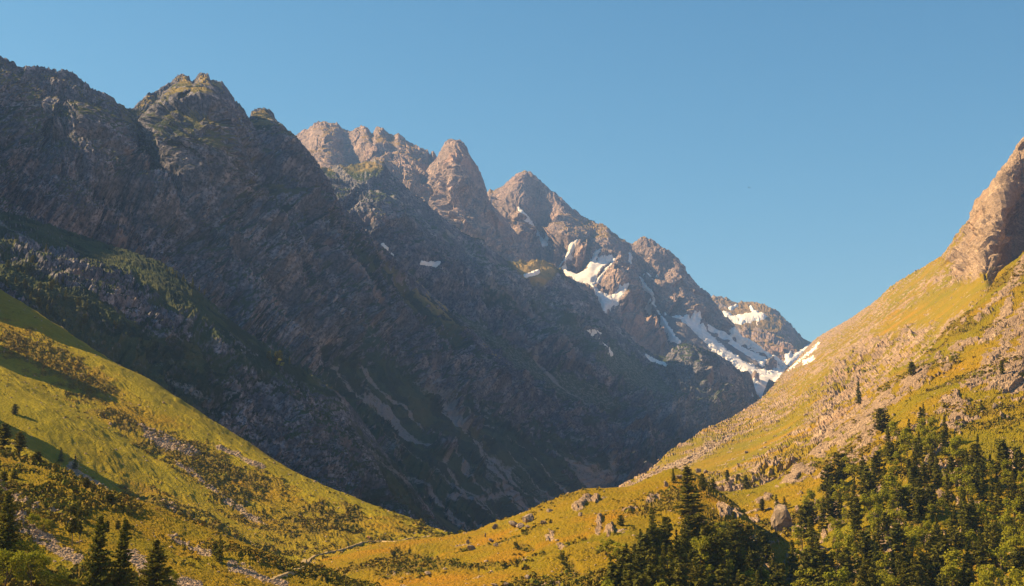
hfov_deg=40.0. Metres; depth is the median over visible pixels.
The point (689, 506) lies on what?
spruce tree
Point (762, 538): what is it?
pine tree
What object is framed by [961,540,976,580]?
spruce tree
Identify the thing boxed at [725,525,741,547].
pine tree
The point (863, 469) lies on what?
pine tree
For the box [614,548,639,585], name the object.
pine tree
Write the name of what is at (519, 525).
boulder
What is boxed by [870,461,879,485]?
spruce tree
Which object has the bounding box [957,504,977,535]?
pine tree
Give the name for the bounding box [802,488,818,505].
broadleaf tree
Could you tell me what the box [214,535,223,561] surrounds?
spruce tree
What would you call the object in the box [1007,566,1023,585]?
broadleaf tree
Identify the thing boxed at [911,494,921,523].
spruce tree
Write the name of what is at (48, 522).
broadleaf tree
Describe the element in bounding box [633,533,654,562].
pine tree
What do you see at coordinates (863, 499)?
broadleaf tree
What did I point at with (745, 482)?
pine tree
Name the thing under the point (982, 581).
broadleaf tree
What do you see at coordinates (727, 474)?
pine tree
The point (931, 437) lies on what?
broadleaf tree
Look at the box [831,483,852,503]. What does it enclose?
broadleaf tree
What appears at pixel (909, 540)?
spruce tree
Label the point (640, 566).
pine tree
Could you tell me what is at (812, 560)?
pine tree
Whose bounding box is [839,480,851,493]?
broadleaf tree
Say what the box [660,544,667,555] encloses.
pine tree
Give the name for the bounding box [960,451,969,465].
pine tree
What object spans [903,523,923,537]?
broadleaf tree
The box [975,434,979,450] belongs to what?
spruce tree
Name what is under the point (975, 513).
spruce tree
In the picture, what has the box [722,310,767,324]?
snowfield
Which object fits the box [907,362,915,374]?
pine tree
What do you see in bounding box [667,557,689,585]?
pine tree
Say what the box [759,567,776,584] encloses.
broadleaf tree
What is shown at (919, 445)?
spruce tree
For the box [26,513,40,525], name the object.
broadleaf tree
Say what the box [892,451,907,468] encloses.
broadleaf tree
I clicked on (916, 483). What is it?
pine tree
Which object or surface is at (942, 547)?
pine tree
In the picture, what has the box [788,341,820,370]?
snowfield
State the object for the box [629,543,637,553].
pine tree
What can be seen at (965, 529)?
spruce tree
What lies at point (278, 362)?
broadleaf tree
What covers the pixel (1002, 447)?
pine tree
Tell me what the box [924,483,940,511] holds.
pine tree
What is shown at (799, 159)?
sky
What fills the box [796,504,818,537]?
pine tree
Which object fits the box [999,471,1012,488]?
broadleaf tree
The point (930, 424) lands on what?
broadleaf tree
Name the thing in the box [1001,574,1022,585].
broadleaf tree
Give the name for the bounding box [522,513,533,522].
boulder
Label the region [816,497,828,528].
spruce tree
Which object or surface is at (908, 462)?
pine tree
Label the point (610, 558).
spruce tree
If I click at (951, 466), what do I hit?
pine tree
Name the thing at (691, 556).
spruce tree
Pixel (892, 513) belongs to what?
broadleaf tree
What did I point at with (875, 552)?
spruce tree
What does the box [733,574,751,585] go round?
pine tree
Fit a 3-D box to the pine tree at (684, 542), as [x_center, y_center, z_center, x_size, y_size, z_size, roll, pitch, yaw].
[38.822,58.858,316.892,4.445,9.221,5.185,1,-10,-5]
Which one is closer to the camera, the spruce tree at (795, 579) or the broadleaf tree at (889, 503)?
the spruce tree at (795, 579)
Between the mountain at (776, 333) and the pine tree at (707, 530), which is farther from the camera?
the mountain at (776, 333)
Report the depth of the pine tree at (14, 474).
282.79 m
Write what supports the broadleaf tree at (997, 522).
on the hillside
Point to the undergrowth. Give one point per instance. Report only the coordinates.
(230, 545)
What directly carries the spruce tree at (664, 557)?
on the knoll
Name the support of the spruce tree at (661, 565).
on the knoll
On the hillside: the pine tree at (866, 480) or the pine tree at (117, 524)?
the pine tree at (866, 480)
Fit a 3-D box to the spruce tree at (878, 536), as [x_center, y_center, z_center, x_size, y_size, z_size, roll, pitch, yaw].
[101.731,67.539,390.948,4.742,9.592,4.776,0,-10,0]
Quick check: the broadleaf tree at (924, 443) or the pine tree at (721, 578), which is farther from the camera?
the broadleaf tree at (924, 443)
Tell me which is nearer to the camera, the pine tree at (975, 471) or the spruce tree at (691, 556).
the spruce tree at (691, 556)
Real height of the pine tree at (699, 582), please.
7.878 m
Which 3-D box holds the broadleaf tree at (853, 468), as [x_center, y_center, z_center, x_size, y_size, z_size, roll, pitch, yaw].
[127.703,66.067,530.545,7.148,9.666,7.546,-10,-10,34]
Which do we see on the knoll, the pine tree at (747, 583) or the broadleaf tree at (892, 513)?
the pine tree at (747, 583)
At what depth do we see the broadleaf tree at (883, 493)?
444.79 m
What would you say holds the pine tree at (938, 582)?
on the hillside
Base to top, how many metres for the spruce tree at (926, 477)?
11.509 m
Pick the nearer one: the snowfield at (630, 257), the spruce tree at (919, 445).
the spruce tree at (919, 445)
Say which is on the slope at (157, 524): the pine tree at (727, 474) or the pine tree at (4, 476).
the pine tree at (4, 476)
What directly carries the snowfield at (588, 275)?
on the mountain at (561, 223)
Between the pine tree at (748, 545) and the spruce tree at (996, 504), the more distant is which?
the spruce tree at (996, 504)
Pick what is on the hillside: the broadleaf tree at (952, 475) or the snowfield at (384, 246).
the broadleaf tree at (952, 475)
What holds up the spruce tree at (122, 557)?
on the slope at (157, 524)
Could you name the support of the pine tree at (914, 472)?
on the hillside
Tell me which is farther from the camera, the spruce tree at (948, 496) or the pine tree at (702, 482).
the pine tree at (702, 482)
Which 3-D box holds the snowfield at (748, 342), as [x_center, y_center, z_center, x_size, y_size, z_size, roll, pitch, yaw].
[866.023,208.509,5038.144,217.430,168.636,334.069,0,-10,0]
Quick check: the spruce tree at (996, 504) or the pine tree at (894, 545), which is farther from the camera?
the spruce tree at (996, 504)
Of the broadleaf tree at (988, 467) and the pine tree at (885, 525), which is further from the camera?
the broadleaf tree at (988, 467)
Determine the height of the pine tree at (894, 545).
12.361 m
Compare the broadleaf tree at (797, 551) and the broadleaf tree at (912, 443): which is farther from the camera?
the broadleaf tree at (912, 443)
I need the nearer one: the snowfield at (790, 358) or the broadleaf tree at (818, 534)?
the broadleaf tree at (818, 534)
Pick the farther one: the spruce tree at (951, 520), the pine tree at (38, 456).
the spruce tree at (951, 520)
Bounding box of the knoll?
[312,468,774,585]
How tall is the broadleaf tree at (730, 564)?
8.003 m
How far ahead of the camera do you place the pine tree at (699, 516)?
346.81 m
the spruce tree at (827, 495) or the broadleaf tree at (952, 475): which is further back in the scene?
the spruce tree at (827, 495)
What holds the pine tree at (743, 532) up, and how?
on the knoll
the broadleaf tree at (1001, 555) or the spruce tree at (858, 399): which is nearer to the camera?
the broadleaf tree at (1001, 555)
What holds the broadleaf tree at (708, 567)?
on the knoll
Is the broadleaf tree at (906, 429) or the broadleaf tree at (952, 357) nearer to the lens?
the broadleaf tree at (906, 429)
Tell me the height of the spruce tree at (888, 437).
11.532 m
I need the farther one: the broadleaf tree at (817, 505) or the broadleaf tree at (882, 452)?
the broadleaf tree at (882, 452)
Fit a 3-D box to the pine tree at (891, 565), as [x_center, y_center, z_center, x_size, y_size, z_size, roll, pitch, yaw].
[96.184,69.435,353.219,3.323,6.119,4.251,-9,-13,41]
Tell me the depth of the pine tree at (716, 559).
322.42 m
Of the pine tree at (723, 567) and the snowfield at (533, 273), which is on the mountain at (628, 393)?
the snowfield at (533, 273)
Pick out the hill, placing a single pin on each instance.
(187, 343)
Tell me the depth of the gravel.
480.95 m
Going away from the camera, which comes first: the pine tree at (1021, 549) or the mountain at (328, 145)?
the pine tree at (1021, 549)
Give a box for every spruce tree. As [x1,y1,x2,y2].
[0,491,35,575]
[58,447,64,460]
[72,456,77,468]
[77,514,121,585]
[103,519,138,585]
[134,539,176,585]
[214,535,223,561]
[604,553,613,578]
[648,502,656,524]
[658,557,667,585]
[660,543,669,577]
[671,468,675,482]
[672,466,706,514]
[688,552,693,582]
[753,571,761,585]
[759,565,763,585]
[767,549,776,574]
[781,496,788,508]
[785,539,800,578]
[791,569,796,583]
[805,517,815,549]
[814,535,820,550]
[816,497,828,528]
[823,489,829,506]
[825,475,836,497]
[829,551,837,573]
[836,491,844,513]
[850,481,856,497]
[851,516,858,539]
[854,381,861,403]
[859,453,863,474]
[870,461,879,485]
[871,533,878,560]
[871,542,883,573]
[872,519,886,550]
[881,466,888,492]
[883,425,890,450]
[894,428,905,452]
[899,561,909,585]
[905,536,916,567]
[907,418,914,436]
[909,451,921,471]
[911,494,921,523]
[913,439,921,464]
[914,432,922,455]
[915,407,925,427]
[919,456,932,485]
[926,446,935,471]
[929,457,944,487]
[937,416,950,442]
[938,432,947,454]
[941,473,952,507]
[941,575,945,585]
[946,515,955,536]
[952,504,957,523]
[956,489,966,527]
[959,512,973,544]
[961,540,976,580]
[963,450,973,479]
[968,492,982,529]
[974,468,988,503]
[974,528,991,571]
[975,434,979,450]
[982,521,991,544]
[986,454,993,469]
[987,474,994,507]
[987,483,1003,515]
[987,521,1006,565]
[993,470,1001,486]
[1002,478,1015,507]
[1010,471,1019,498]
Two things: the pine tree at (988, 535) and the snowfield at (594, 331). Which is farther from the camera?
the snowfield at (594, 331)
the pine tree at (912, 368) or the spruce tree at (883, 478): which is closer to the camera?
the spruce tree at (883, 478)
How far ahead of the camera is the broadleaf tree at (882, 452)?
532.33 m
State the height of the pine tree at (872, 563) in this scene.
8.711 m
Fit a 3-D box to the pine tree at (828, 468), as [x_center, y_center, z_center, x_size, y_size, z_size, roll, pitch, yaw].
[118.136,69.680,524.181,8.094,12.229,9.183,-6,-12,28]
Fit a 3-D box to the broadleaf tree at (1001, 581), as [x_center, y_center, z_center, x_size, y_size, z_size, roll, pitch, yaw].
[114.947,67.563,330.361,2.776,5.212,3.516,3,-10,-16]
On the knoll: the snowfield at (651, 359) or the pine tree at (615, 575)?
the pine tree at (615, 575)
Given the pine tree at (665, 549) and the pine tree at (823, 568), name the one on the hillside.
the pine tree at (823, 568)
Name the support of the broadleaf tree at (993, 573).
on the hillside
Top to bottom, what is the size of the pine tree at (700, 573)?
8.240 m
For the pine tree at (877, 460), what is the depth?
499.38 m
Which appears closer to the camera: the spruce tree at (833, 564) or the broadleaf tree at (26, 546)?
the broadleaf tree at (26, 546)
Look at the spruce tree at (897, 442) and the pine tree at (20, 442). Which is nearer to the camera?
the pine tree at (20, 442)
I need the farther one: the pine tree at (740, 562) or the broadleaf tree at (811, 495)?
the broadleaf tree at (811, 495)
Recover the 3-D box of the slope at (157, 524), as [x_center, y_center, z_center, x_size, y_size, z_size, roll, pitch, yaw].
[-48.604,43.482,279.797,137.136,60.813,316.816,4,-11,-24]
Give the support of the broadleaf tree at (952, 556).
on the hillside
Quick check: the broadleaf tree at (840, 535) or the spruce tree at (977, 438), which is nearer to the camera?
the broadleaf tree at (840, 535)
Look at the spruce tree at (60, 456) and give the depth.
494.34 m
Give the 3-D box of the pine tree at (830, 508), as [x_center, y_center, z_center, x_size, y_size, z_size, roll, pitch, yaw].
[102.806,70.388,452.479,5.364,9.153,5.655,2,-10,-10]
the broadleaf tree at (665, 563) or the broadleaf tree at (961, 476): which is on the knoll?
the broadleaf tree at (665, 563)
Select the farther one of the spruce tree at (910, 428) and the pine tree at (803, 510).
the spruce tree at (910, 428)
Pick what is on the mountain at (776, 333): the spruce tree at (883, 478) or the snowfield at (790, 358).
the snowfield at (790, 358)
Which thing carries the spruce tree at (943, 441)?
on the hillside
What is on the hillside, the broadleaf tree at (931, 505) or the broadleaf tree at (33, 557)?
the broadleaf tree at (931, 505)
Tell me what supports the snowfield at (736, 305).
on the mountain at (776, 333)
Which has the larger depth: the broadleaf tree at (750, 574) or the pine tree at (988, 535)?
the pine tree at (988, 535)
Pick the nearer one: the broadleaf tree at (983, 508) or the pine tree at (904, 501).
the broadleaf tree at (983, 508)
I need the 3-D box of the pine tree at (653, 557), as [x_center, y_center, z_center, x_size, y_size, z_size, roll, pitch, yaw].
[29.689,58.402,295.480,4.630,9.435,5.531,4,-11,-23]
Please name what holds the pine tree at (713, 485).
on the knoll
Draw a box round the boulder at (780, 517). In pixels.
[770,504,792,532]
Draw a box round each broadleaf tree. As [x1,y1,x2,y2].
[0,548,29,585]
[4,540,45,570]
[13,550,51,585]
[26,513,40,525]
[35,568,71,585]
[37,518,51,530]
[56,578,82,585]
[161,569,179,585]
[275,358,283,367]
[598,538,615,552]
[600,576,613,585]
[610,541,630,555]
[654,579,667,585]
[656,555,669,567]
[689,535,712,562]
[704,564,714,576]
[715,521,726,532]
[718,548,735,569]
[744,568,767,585]
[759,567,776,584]
[790,566,815,585]
[791,524,808,549]
[794,545,809,558]
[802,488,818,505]
[810,527,822,539]
[812,498,825,510]
[822,525,841,544]
[822,569,846,585]
[826,516,844,528]
[826,542,843,567]
[829,566,850,585]
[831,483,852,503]
[834,526,856,547]
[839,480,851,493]
[840,507,848,518]
[841,456,858,477]
[841,534,858,563]
[859,493,877,514]
[866,503,882,520]
[867,517,882,534]
[869,486,891,503]
[871,494,883,514]
[874,551,891,569]
[874,569,900,585]
[875,560,893,582]
[878,445,886,454]
[882,506,907,524]
[883,472,910,501]
[886,493,898,508]
[887,461,900,472]
[889,421,902,441]
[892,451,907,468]
[897,431,913,457]
[902,426,912,436]
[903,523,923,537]
[904,435,920,452]
[905,534,923,552]
[909,526,936,554]
[915,416,930,433]
[915,428,926,440]
[920,436,932,453]
[922,515,931,524]
[922,522,936,534]
[923,416,938,432]
[924,433,941,449]
[924,503,936,518]
[932,547,963,574]
[935,497,948,516]
[937,470,956,487]
[940,562,966,585]
[941,517,950,527]
[943,435,968,458]
[949,351,958,362]
[950,464,972,485]
[955,474,977,500]
[963,529,978,552]
[970,460,993,476]
[970,564,1003,585]
[974,574,993,585]
[976,502,994,514]
[977,501,998,525]
[984,513,1004,533]
[986,543,1013,569]
[989,464,998,476]
[996,569,1005,585]
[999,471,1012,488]
[999,513,1023,533]
[999,532,1023,553]
[1000,458,1013,476]
[1001,524,1016,539]
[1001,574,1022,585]
[1002,496,1023,520]
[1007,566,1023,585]
[1013,526,1023,539]
[1016,470,1023,484]
[1020,531,1023,545]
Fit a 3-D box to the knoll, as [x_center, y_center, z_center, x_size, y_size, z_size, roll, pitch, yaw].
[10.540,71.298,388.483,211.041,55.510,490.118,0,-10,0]
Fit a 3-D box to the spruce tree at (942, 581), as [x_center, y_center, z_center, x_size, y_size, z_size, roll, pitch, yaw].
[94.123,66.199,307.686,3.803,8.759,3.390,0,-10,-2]
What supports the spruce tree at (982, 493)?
on the hillside
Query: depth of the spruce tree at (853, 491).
481.99 m
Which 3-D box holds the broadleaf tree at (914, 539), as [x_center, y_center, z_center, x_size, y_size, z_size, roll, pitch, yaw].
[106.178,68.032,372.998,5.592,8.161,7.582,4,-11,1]
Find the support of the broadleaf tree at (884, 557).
on the hillside
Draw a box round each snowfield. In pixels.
[381,243,393,255]
[420,261,440,267]
[518,206,548,246]
[523,269,539,277]
[558,239,577,269]
[563,248,628,312]
[587,329,612,355]
[593,258,615,284]
[628,252,632,263]
[639,276,680,343]
[645,354,667,366]
[664,311,767,375]
[696,310,766,366]
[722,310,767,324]
[728,304,753,310]
[729,327,785,365]
[750,362,787,398]
[784,342,811,365]
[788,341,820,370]
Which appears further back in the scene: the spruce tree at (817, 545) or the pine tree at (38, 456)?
the spruce tree at (817, 545)
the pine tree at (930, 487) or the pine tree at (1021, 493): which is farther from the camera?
the pine tree at (930, 487)
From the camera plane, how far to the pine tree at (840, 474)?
526.15 m
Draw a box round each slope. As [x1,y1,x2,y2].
[0,289,447,568]
[0,446,377,585]
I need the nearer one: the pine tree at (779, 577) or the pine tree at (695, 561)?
the pine tree at (695, 561)
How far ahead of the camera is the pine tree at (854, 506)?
421.87 m
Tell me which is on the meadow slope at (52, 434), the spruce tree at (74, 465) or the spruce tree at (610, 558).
the spruce tree at (74, 465)
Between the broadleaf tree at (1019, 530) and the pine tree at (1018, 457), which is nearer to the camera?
the broadleaf tree at (1019, 530)
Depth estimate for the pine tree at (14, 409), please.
529.74 m
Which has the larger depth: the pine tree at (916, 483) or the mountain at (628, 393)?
the mountain at (628, 393)
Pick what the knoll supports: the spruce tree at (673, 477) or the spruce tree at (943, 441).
the spruce tree at (673, 477)
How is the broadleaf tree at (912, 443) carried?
on the hillside
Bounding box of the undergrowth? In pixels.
[0,251,1023,585]
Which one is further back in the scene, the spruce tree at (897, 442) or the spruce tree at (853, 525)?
the spruce tree at (897, 442)
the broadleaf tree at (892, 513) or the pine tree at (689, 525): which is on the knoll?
the pine tree at (689, 525)
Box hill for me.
[0,209,458,533]
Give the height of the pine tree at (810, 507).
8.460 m
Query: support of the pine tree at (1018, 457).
on the hillside
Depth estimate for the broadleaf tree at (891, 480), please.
448.92 m
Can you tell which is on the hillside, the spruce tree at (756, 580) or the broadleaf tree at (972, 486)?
the broadleaf tree at (972, 486)
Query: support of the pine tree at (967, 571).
on the hillside
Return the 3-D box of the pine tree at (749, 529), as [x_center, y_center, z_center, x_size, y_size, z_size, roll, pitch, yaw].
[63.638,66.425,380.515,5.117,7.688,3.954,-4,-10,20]
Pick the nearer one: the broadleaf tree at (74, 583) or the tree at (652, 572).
the broadleaf tree at (74, 583)
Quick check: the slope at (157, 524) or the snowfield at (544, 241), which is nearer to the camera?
the slope at (157, 524)
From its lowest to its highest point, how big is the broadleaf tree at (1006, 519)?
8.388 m
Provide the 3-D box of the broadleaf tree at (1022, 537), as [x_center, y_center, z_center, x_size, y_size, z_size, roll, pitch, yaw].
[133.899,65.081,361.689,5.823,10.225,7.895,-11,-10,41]
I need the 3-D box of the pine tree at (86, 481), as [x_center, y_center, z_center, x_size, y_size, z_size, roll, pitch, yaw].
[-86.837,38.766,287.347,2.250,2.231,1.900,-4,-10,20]
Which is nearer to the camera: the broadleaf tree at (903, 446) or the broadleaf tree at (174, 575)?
the broadleaf tree at (174, 575)
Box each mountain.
[0,56,653,531]
[296,121,436,201]
[320,158,754,464]
[422,139,533,261]
[487,170,789,401]
[619,137,1023,491]
[711,295,810,362]
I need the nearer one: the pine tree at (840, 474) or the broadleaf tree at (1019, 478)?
the broadleaf tree at (1019, 478)
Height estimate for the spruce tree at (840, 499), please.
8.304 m
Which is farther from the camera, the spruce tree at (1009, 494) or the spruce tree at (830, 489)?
the spruce tree at (830, 489)
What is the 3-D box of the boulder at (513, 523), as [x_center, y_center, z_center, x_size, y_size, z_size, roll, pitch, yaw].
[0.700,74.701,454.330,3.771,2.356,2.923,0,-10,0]
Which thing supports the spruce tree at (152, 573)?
on the slope at (157, 524)
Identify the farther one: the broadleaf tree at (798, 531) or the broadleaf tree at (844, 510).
the broadleaf tree at (844, 510)
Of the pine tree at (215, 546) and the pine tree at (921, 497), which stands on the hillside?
the pine tree at (921, 497)
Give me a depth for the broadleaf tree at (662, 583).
264.24 m
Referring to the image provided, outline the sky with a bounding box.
[0,0,1023,341]
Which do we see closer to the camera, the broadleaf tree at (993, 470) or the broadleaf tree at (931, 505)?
the broadleaf tree at (931, 505)
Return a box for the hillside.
[720,252,1023,585]
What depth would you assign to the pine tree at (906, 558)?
338.38 m
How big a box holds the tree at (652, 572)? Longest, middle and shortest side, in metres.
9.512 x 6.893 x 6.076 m
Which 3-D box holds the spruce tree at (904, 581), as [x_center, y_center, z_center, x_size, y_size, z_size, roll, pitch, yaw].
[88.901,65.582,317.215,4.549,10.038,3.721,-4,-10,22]
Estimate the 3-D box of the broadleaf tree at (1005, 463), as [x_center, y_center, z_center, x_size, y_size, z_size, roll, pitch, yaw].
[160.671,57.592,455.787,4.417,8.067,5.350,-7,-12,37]
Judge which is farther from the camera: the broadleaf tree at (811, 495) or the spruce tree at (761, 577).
the broadleaf tree at (811, 495)
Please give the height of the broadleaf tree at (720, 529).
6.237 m
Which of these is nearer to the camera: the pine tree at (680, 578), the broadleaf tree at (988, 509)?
the pine tree at (680, 578)
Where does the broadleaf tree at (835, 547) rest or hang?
on the hillside
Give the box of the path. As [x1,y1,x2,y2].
[270,535,429,579]
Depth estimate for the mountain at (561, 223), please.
5061.43 m
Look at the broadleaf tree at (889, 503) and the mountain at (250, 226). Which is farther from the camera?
the mountain at (250, 226)
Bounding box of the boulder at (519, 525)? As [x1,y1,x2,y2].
[515,523,524,527]
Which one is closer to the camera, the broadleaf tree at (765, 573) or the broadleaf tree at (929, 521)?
the broadleaf tree at (765, 573)
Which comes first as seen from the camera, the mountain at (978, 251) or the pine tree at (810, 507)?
the pine tree at (810, 507)
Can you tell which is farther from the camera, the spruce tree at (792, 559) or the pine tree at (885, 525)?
the pine tree at (885, 525)
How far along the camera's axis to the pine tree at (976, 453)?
469.00 m
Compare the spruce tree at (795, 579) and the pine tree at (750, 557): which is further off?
the spruce tree at (795, 579)
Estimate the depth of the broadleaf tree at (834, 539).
407.55 m
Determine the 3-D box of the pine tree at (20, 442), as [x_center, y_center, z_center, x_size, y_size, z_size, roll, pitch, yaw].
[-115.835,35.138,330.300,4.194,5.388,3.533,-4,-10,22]
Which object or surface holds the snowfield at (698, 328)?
on the mountain at (561, 223)
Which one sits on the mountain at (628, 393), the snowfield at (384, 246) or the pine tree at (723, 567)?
the snowfield at (384, 246)
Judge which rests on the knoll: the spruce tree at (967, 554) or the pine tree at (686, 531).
the pine tree at (686, 531)
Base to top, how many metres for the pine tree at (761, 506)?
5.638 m
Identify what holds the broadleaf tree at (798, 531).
on the hillside
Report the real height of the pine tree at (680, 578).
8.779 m
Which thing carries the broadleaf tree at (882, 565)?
on the hillside
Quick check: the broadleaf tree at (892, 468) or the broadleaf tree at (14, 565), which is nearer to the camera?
the broadleaf tree at (14, 565)
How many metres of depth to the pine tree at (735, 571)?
323.55 m
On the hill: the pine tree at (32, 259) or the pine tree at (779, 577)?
the pine tree at (32, 259)
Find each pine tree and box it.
[0,423,12,446]
[0,471,8,480]
[5,260,10,267]
[10,404,19,413]
[10,471,18,478]
[11,431,27,450]
[29,255,34,262]
[31,451,43,463]
[48,282,53,289]
[66,518,78,545]
[68,506,77,513]
[75,297,81,304]
[76,510,82,517]
[77,520,83,544]
[81,477,90,486]
[105,493,116,502]
[105,520,110,531]
[114,520,120,528]
[212,543,218,554]
[278,350,283,360]
[601,563,624,585]
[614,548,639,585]
[616,515,625,525]
[617,563,635,585]
[621,570,642,585]
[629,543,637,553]
[631,574,653,585]
[632,555,651,574]
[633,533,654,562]
[642,548,662,578]
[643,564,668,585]
[645,525,664,554]
[648,545,660,562]
[658,516,673,549]
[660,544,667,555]
[667,539,690,577]
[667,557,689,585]
[671,562,691,585]
[677,514,697,537]
[677,529,692,545]
[678,534,693,568]
[686,549,701,573]
[688,557,700,582]
[689,565,714,585]
[690,512,707,540]
[693,578,706,585]
[699,473,707,491]
[699,525,718,552]
[700,535,729,571]
[707,569,732,585]
[709,478,716,489]
[712,531,732,560]
[713,563,737,585]
[724,470,729,481]
[725,520,750,546]
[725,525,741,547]
[729,541,743,558]
[730,551,748,574]
[731,566,739,583]
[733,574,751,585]
[739,580,754,585]
[742,475,748,487]
[742,524,755,546]
[743,543,754,556]
[745,550,765,579]
[750,540,764,565]
[755,530,769,552]
[758,499,764,510]
[760,543,771,562]
[768,571,786,585]
[771,563,787,585]
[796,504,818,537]
[797,548,822,585]
[804,501,817,518]
[814,565,839,585]
[817,549,834,575]
[820,464,838,491]
[824,498,838,521]
[830,452,853,480]
[835,466,843,484]
[837,547,858,583]
[846,496,864,529]
[853,530,877,567]
[854,558,884,585]
[856,465,875,494]
[858,562,881,583]
[860,471,878,506]
[869,451,886,472]
[872,408,890,431]
[878,512,892,534]
[881,522,908,560]
[884,442,897,464]
[887,557,899,576]
[892,487,914,514]
[895,547,915,584]
[904,459,911,474]
[906,564,929,585]
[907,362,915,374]
[907,465,923,491]
[908,478,923,501]
[910,550,931,585]
[911,488,931,515]
[923,535,941,569]
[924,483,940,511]
[928,563,945,585]
[929,525,945,547]
[930,536,953,566]
[932,574,948,585]
[946,456,955,470]
[949,530,963,551]
[954,562,976,585]
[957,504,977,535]
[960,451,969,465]
[967,443,984,469]
[969,459,987,487]
[970,542,980,563]
[983,524,1005,555]
[993,439,1011,470]
[999,361,1004,373]
[1008,550,1023,575]
[1009,446,1023,477]
[1011,547,1023,566]
[1016,489,1023,520]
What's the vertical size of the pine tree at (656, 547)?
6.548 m
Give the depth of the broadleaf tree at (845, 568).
343.17 m
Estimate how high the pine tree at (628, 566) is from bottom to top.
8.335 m
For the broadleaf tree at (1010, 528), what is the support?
on the hillside
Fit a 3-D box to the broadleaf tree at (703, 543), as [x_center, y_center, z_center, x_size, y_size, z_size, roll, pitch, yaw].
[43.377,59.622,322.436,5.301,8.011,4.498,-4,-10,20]
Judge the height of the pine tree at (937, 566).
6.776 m
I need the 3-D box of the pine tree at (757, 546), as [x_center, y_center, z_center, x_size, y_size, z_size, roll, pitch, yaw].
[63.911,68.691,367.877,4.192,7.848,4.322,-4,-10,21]
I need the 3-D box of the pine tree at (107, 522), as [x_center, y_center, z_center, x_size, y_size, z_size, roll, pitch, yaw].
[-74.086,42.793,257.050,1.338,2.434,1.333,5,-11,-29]
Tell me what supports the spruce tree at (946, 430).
on the hillside
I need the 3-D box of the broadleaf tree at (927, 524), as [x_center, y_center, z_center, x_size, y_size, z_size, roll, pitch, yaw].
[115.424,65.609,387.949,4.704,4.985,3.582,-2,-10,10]
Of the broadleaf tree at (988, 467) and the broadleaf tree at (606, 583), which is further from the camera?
the broadleaf tree at (988, 467)
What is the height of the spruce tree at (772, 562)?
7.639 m
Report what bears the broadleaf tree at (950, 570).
on the hillside
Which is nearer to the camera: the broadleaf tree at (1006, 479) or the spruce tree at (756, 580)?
the spruce tree at (756, 580)
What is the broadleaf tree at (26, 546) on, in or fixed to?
on the slope at (157, 524)
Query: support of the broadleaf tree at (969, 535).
on the hillside
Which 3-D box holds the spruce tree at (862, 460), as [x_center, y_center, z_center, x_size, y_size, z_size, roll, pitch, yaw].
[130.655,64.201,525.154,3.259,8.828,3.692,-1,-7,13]
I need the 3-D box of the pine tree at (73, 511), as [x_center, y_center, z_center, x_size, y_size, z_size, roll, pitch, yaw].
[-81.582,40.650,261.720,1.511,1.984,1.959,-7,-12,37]
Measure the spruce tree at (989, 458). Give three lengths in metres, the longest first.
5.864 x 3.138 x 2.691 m
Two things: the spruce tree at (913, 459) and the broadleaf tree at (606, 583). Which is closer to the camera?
the broadleaf tree at (606, 583)
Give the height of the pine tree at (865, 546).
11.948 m
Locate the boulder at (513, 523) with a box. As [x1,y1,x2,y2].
[508,521,517,526]
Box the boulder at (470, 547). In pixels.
[467,545,475,550]
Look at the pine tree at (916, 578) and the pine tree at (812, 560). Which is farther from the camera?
the pine tree at (812, 560)
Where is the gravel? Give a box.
[0,186,1023,585]
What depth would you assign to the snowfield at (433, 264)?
3135.77 m
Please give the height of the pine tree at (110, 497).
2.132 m
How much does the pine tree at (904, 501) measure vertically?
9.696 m
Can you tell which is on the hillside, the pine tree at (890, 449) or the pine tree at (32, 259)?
the pine tree at (890, 449)
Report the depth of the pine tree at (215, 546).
264.41 m
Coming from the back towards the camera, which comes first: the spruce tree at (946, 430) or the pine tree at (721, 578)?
the spruce tree at (946, 430)
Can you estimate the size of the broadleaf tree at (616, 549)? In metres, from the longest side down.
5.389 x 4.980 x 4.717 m
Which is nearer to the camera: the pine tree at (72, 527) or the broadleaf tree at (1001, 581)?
the pine tree at (72, 527)
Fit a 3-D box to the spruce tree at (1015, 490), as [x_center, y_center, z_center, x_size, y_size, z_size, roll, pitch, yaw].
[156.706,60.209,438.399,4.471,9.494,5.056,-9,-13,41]
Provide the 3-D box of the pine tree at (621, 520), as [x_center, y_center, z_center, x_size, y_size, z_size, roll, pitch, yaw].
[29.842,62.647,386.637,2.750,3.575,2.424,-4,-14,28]
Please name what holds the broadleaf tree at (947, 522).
on the hillside
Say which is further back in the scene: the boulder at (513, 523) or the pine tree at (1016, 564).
the boulder at (513, 523)
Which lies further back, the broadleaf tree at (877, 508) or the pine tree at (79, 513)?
the broadleaf tree at (877, 508)
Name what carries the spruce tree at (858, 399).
on the mountain at (978, 251)
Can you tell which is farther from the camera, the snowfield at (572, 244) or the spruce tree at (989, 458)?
the snowfield at (572, 244)
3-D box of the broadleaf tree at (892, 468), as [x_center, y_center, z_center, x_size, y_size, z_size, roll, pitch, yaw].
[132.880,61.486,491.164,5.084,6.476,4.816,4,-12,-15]
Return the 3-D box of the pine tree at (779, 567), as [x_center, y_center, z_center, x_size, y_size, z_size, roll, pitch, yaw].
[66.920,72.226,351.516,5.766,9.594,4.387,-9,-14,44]

